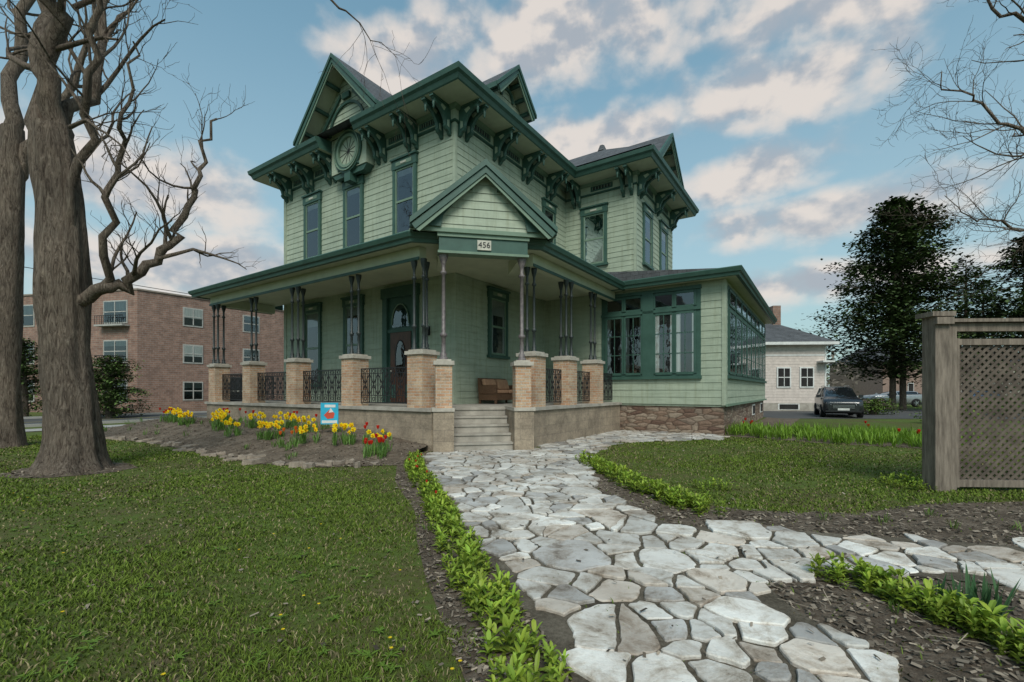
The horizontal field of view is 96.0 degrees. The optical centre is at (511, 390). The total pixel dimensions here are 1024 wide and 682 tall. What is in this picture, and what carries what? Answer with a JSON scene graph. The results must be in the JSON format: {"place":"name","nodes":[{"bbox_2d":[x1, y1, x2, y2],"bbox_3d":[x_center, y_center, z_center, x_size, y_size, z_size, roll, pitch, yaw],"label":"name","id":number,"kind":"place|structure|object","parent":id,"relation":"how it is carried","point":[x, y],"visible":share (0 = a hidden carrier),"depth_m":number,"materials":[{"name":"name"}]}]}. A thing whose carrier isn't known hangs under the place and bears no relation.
{"place":"outdoors","nodes":[
{"label":"outdoors","id":0,"kind":"place"},
{"bbox_2d":[25,424,125,431],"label":"sidewalk","id":1,"kind":"structure","parent":0,"point":[39,429],"depth_m":17.93,"materials":[{"name":"concrete"}]},
{"bbox_2d":[25,267,187,293],"bbox_3d":[0.523,-5.000,47.924,0.028,0.628,100.000,0,0,34],"label":"utility wire","id":2,"kind":"object","parent":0,"point":[136,285],"visible":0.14,"depth_m":21.88,"materials":[{"name":"metal"}]},
{"bbox_2d":[24,413,206,423],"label":"road","id":3,"kind":"structure","parent":0,"point":[124,417],"depth_m":25.36,"materials":[{"name":"grey asphalt"}]},
{"bbox_2d":[211,253,596,363],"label":"porch columns","id":4,"kind":"structure","parent":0,"point":[443,258],"depth_m":13.38,"materials":[{"name":"green wood"}]},
{"bbox_2d":[188,230,776,323],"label":"porch eaves","id":5,"kind":"object","parent":4,"relation":"on","point":[382,261],"visible":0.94,"depth_m":14.83,"materials":[{"name":"green wood"}]},
{"bbox_2d":[410,159,557,274],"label":"entry gable","id":6,"kind":"structure","parent":5,"relation":"on","point":[500,210],"depth_m":11.27,"materials":[{"name":"green wood"}]},
{"bbox_2d":[477,240,490,250],"bbox_3d":[-0.684,-3.570,11.350,0.266,0.240,0.267,0,0,34],"label":"house number plate","id":7,"kind":"object","parent":6,"relation":"attached to","point":[482,248],"visible":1,"depth_m":11.33,"materials":[{"name":"white metal"}]},
{"bbox_2d":[478,242,489,247],"bbox_3d":[-0.681,-3.578,11.326,0.291,0.140,0.008,0,0,-11],"label":"house number","id":8,"kind":"object","parent":7,"relation":"on","point":[484,244],"visible":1,"depth_m":11.32,"materials":[{"name":"black paint"}]},
{"bbox_2d":[0,404,1023,681],"bbox_3d":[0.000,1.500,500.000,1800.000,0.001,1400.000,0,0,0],"label":"ground","id":9,"kind":"structure","parent":0,"point":[108,516],"depth_m":4.37,"materials":[{"name":"green plant"}]},
{"bbox_2d":[21,337,42,416],"bbox_3d":[-26.655,-0.644,25.190,3.336,4.534,3.289,0,0,0],"label":"arborvitae bush","id":10,"kind":"object","parent":9,"relation":"on","point":[25,382],"visible":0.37,"depth_m":25.01,"materials":[{"name":"green plant"}]},
{"bbox_2d":[0,0,111,447],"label":"bare tree","id":11,"kind":"object","parent":9,"relation":"on","point":[14,174],"visible":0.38,"depth_m":12.21,"materials":[{"name":"brown plant"}]},
{"bbox_2d":[0,463,137,477],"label":"mulch ring","id":12,"kind":"object","parent":9,"relation":"on","point":[121,467],"visible":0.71,"depth_m":8.39,"materials":[{"name":"soil"}]},
{"bbox_2d":[23,411,206,426],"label":"kerb","id":13,"kind":"structure","parent":9,"relation":"on","point":[103,422],"depth_m":22.06,"materials":[{"name":"concrete"}]},
{"bbox_2d":[92,354,154,417],"bbox_3d":[-21.566,-0.185,25.041,3.642,3.570,4.129,0,0,35],"label":"arborvitae bush","id":14,"kind":"object","parent":9,"relation":"on","point":[106,381],"visible":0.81,"depth_m":24.84,"materials":[{"name":"green plant"}]},
{"bbox_2d":[23,288,283,412],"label":"apartment building","id":15,"kind":"structure","parent":9,"relation":"on","point":[156,334],"depth_m":31.72,"materials":[{"name":"brick"}]},
{"bbox_2d":[23,300,258,402],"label":"windows","id":16,"kind":"structure","parent":15,"relation":"attached to","point":[115,313],"depth_m":31.87,"materials":[{"name":"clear glass"}]},
{"bbox_2d":[230,377,241,400],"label":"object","id":17,"kind":"object","parent":15,"relation":"attached to","point":[237,394],"visible":0.01,"depth_m":34.88,"materials":[{"name":"fabric"}]},
{"bbox_2d":[0,0,433,474],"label":"bare tree","id":18,"kind":"object","parent":9,"relation":"on","point":[67,292],"visible":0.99,"depth_m":8.50,"materials":[{"name":"brown plant"}]},
{"bbox_2d":[0,472,461,681],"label":"lawn weeds","id":19,"kind":"object","parent":9,"relation":"on","point":[70,659],"visible":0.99,"depth_m":2.79,"materials":[{"name":"green plant"}]},
{"bbox_2d":[105,436,379,468],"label":"edging stones","id":20,"kind":"object","parent":9,"relation":"on","point":[251,459],"visible":0.84,"depth_m":9.90,"materials":[{"name":"grey stone"}]},
{"bbox_2d":[104,417,426,466],"bbox_3d":[-8.768,1.270,13.764,15.829,0.449,3.571,0,0,34],"label":"flower bed","id":21,"kind":"object","parent":9,"relation":"on","point":[306,449],"visible":0.56,"depth_m":11.62,"materials":[{"name":"soil"}]},
{"bbox_2d":[165,406,392,451],"bbox_3d":[-8.056,0.979,13.719,12.757,0.799,1.643,0,0,35],"label":"daffodil clump","id":22,"kind":"object","parent":21,"relation":"on","point":[221,422],"visible":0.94,"depth_m":12.13,"materials":[{"name":"yellow plant"}]},
{"bbox_2d":[321,403,337,431],"bbox_3d":[-4.750,0.810,11.999,0.440,0.980,0.037,0,0,-8],"label":"yard sign","id":23,"kind":"object","parent":21,"relation":"on","point":[329,413],"visible":0.9,"depth_m":11.99,"materials":[{"name":"blue plastic"}]},
{"bbox_2d":[124,440,570,681],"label":"soil border","id":24,"kind":"object","parent":9,"relation":"on","point":[430,535],"visible":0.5,"depth_m":3.41,"materials":[{"name":"brown soil"}]},
{"bbox_2d":[403,449,574,681],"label":"border plants","id":25,"kind":"object","parent":24,"relation":"on","point":[467,557],"visible":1,"depth_m":3.14,"materials":[{"name":"green plant"}]},
{"bbox_2d":[204,401,621,450],"bbox_3d":[-3.988,1.020,17.673,13.920,1.160,8.340,0,0,34],"label":"porch base","id":26,"kind":"object","parent":9,"relation":"on","point":[556,423],"visible":0.31,"depth_m":13.44,"materials":[{"name":"stone"}]},
{"bbox_2d":[207,349,604,407],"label":"brick piers","id":27,"kind":"structure","parent":26,"relation":"on","point":[420,380],"depth_m":13.91,"materials":[{"name":"brick"}]},
{"bbox_2d":[222,367,611,403],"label":"iron railings","id":28,"kind":"object","parent":27,"relation":"attached to","point":[232,387],"visible":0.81,"depth_m":14.60,"materials":[{"name":"black metal"}]},
{"bbox_2d":[478,378,512,403],"bbox_3d":[-0.388,0.010,15.651,0.790,0.850,1.640,0,0,34],"label":"wicker sofa","id":29,"kind":"object","parent":26,"relation":"on","point":[495,389],"visible":0.88,"depth_m":15.17,"materials":[{"name":"brown wicker"}]},
{"bbox_2d":[431,359,535,451],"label":"entry piers","id":30,"kind":"structure","parent":9,"relation":"on","point":[519,413],"depth_m":11.41,"materials":[{"name":"brick"}]},
{"bbox_2d":[454,407,512,450],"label":"steps","id":31,"kind":"structure","parent":9,"relation":"on","point":[477,428],"depth_m":11.95,"materials":[{"name":"concrete"}]},
{"bbox_2d":[0,416,1023,681],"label":"mulch chips","id":32,"kind":"object","parent":9,"relation":"on","point":[808,612],"visible":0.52,"depth_m":3.23,"materials":[{"name":"brown wood"}]},
{"bbox_2d":[159,408,920,458],"bbox_3d":[-0.571,1.036,13.478,24.964,0.928,7.672,0,0,0],"label":"tulip clump","id":33,"kind":"object","parent":9,"relation":"on","point":[380,452],"visible":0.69,"depth_m":10.78,"materials":[{"name":"green plant"}]},
{"bbox_2d":[103,414,1022,616],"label":"iris plants","id":34,"kind":"object","parent":9,"relation":"on","point":[971,592],"visible":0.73,"depth_m":3.09,"materials":[{"name":"green plant"}]},
{"bbox_2d":[620,399,766,434],"bbox_3d":[2.251,1.025,22.708,16.500,1.150,17.950,0,0,34],"label":"foundation","id":35,"kind":"object","parent":9,"relation":"on","point":[692,419],"visible":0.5,"depth_m":16.41,"materials":[{"name":"stone"}]},
{"bbox_2d":[284,121,764,406],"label":"walls","id":36,"kind":"structure","parent":35,"relation":"on","point":[446,162],"depth_m":16.76,"materials":[{"name":"paint"}]},
{"bbox_2d":[293,52,391,182],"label":"front roof gable","id":37,"kind":"structure","parent":36,"relation":"on","point":[337,97],"depth_m":16.86,"materials":[{"name":"green wood"}]},
{"bbox_2d":[334,127,361,184],"bbox_3d":[-5.915,-8.675,16.966,1.560,2.050,0.490,0,0,34],"label":"round attic window","id":38,"kind":"structure","parent":36,"relation":"attached to","point":[347,169],"depth_m":16.81,"materials":[{"name":"green wood"}]},
{"bbox_2d":[380,283,429,402],"bbox_3d":[-3.607,-1.555,15.593,2.360,3.990,0.200,0,0,34],"label":"front door","id":39,"kind":"structure","parent":36,"relation":"attached to","point":[397,321],"depth_m":15.85,"materials":[{"name":"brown wood"}]},
{"bbox_2d":[247,61,698,220],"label":"eaves","id":40,"kind":"object","parent":36,"relation":"attached to","point":[456,86],"visible":0.46,"depth_m":17.05,"materials":[{"name":"paint"}]},
{"bbox_2d":[267,92,688,231],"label":"cornice brackets","id":41,"kind":"object","parent":36,"relation":"attached to","point":[470,113],"visible":0.99,"depth_m":17.37,"materials":[{"name":"paint"}]},
{"bbox_2d":[483,65,536,122],"bbox_3d":[-1.864,-10.450,17.674,5.120,2.100,2.440,0,0,34],"label":"side roof dormer","id":42,"kind":"object","parent":36,"relation":"on","point":[509,88],"visible":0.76,"depth_m":16.60,"materials":[{"name":"green wood"}]},
{"bbox_2d":[316,119,713,280],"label":"roof surfaces","id":43,"kind":"object","parent":36,"relation":"on","point":[602,152],"visible":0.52,"depth_m":16.88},
{"bbox_2d":[301,150,766,414],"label":"windows","id":44,"kind":"structure","parent":36,"relation":"attached to","point":[652,334],"depth_m":17.05,"materials":[{"name":"clear glass"}]},
{"bbox_2d":[576,133,683,186],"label":"wing roof gable","id":45,"kind":"structure","parent":36,"relation":"on","point":[665,145],"depth_m":20.57,"materials":[{"name":"green wood"}]},
{"bbox_2d":[691,476,739,492],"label":"border plants","id":46,"kind":"object","parent":9,"relation":"on","point":[713,482],"visible":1,"depth_m":7.00,"materials":[{"name":"green plant"}]},
{"bbox_2d":[427,431,1023,681],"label":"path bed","id":47,"kind":"object","parent":9,"relation":"on","point":[556,629],"visible":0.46,"depth_m":3.26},
{"bbox_2d":[422,430,1023,681],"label":"flagstone path","id":48,"kind":"structure","parent":47,"relation":"on","point":[590,658],"depth_m":3.87,"materials":[{"name":"grey stone"}]},
{"bbox_2d":[729,417,799,438],"bbox_3d":[11.328,1.493,20.245,1.600,0.001,13.803,0,0,35],"label":"foundation bed","id":49,"kind":"object","parent":9,"relation":"on","point":[787,421],"visible":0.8,"depth_m":21.47,"materials":[{"name":"soil"}]},
{"bbox_2d":[763,345,824,410],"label":"walls","id":50,"kind":"structure","parent":9,"relation":"on","point":[804,398],"depth_m":33.37,"materials":[{"name":"beige"}]},
{"bbox_2d":[776,346,825,409],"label":"windows","id":51,"kind":"structure","parent":50,"relation":"attached to","point":[783,377],"depth_m":33.32,"materials":[{"name":"white paint"}]},
{"bbox_2d":[765,306,839,362],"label":"roof","id":52,"kind":"structure","parent":50,"relation":"on","point":[777,333],"depth_m":33.52,"materials":[{"name":"grey"}]},
{"bbox_2d":[591,472,1023,545],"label":"soil bed","id":53,"kind":"object","parent":9,"relation":"on","point":[1002,510],"visible":0.47,"depth_m":5.38,"materials":[{"name":"brown soil"}]},
{"bbox_2d":[573,449,728,516],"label":"border plants","id":54,"kind":"object","parent":53,"relation":"on","point":[672,496],"visible":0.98,"depth_m":6.63,"materials":[{"name":"green plant"}]},
{"bbox_2d":[725,419,983,447],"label":"lily leaves","id":55,"kind":"object","parent":9,"relation":"on","point":[874,435],"visible":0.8,"depth_m":13.84,"materials":[{"name":"green plant"}]},
{"bbox_2d":[828,348,921,397],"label":"distant house","id":56,"kind":"structure","parent":9,"relation":"on","point":[867,387],"depth_m":67.64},
{"bbox_2d":[863,398,902,414],"bbox_3d":[22.278,1.012,28.430,2.895,1.388,3.610,0,0,33],"label":"garden shrub","id":57,"kind":"object","parent":9,"relation":"on","point":[874,408],"visible":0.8,"depth_m":28.11,"materials":[{"name":"green plant"}]},
{"bbox_2d":[860,391,921,406],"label":"parked car","id":58,"kind":"object","parent":9,"relation":"on","point":[914,398],"visible":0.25,"depth_m":42.09,"materials":[{"name":"silver metal"}]},
{"bbox_2d":[768,572,1023,681],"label":"mulch bed","id":59,"kind":"object","parent":9,"relation":"on","point":[939,674],"visible":0.4,"depth_m":2.87,"materials":[{"name":"brown wood"}]},
{"bbox_2d":[806,550,1023,666],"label":"border plants","id":60,"kind":"object","parent":59,"relation":"on","point":[986,621],"visible":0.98,"depth_m":3.03,"materials":[{"name":"green plant"}]},
{"bbox_2d":[874,470,937,491],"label":"border plants","id":61,"kind":"object","parent":9,"relation":"on","point":[911,478],"visible":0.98,"depth_m":7.23,"materials":[{"name":"green plant"}]},
{"bbox_2d":[794,193,1023,409],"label":"spruce tree","id":62,"kind":"object","parent":9,"relation":"on","point":[908,247],"visible":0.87,"depth_m":33.76,"materials":[{"name":"green plant"}]},
{"bbox_2d":[910,406,978,422],"bbox_3d":[19.698,1.184,20.324,2.733,1.206,2.532,0,0,0],"label":"garden shrub","id":63,"kind":"object","parent":9,"relation":"on","point":[966,410],"visible":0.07,"depth_m":19.97,"materials":[{"name":"green plant"}]},
{"bbox_2d":[871,0,1023,310],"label":"bare tree","id":64,"kind":"object","parent":9,"relation":"on","point":[1020,17],"visible":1,"depth_m":10.75,"materials":[{"name":"brown plant"}]},
{"bbox_2d":[911,395,1006,418],"bbox_3d":[24.648,0.974,24.744,4.298,1.592,3.402,0,0,0],"label":"garden shrub","id":65,"kind":"object","parent":9,"relation":"on","point":[978,406],"visible":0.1,"depth_m":24.25,"materials":[{"name":"green plant"}]},
{"bbox_2d":[915,278,1018,395],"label":"spruce tree","id":66,"kind":"object","parent":9,"relation":"on","point":[986,308],"visible":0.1,"depth_m":43.54,"materials":[{"name":"green plant"}]},
{"bbox_2d":[915,311,1023,491],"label":"lattice fence","id":67,"kind":"object","parent":9,"relation":"on","point":[942,403],"visible":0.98,"depth_m":6.89,"materials":[{"name":"brown wood"}]},
{"bbox_2d":[944,255,1011,395],"bbox_3d":[33.279,-4.233,34.067,5.584,11.665,4.481,0,0,0],"label":"spruce tree","id":68,"kind":"object","parent":9,"relation":"on","point":[961,260],"visible":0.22,"depth_m":33.84,"materials":[{"name":"green plant"}]},
{"bbox_2d":[957,236,1023,410],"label":"spruce tree","id":69,"kind":"object","parent":9,"relation":"on","point":[1019,311],"visible":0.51,"depth_m":31.08,"materials":[{"name":"green plant"}]},
{"bbox_2d":[961,348,1019,394],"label":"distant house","id":70,"kind":"structure","parent":9,"relation":"on","point":[1002,382],"depth_m":72.01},
{"bbox_2d":[971,391,1023,415],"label":"garden shrub","id":71,"kind":"object","parent":9,"relation":"on","point":[1014,402],"visible":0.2,"depth_m":26.54,"materials":[{"name":"green plant"}]},
{"bbox_2d":[0,0,1023,386],"label":"sky","id":72,"kind":"structure","parent":0,"point":[768,106],"materials":[{"name":"blue"}]},
{"bbox_2d":[726,434,978,449],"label":"lily bed soil","id":73,"kind":"structure","parent":0,"point":[903,445],"depth_m":12.98,"materials":[{"name":"brown soil"}]},
{"bbox_2d":[763,410,1023,418],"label":"driveway","id":74,"kind":"structure","parent":0,"point":[904,414],"depth_m":27.38,"materials":[{"name":"grey asphalt"}]},
{"bbox_2d":[814,385,863,417],"bbox_3d":[18.891,0.603,26.782,2.200,1.786,4.700,0,0,28],"label":"parked suv","id":75,"kind":"object","parent":74,"relation":"on","point":[844,400],"visible":1,"depth_m":25.33,"materials":[{"name":"paint"}]},
{"bbox_2d":[826,338,1019,392],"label":"background trees","id":76,"kind":"object","parent":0,"point":[834,382],"visible":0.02,"depth_m":58.99,"materials":[{"name":"green plant"}]}
]}

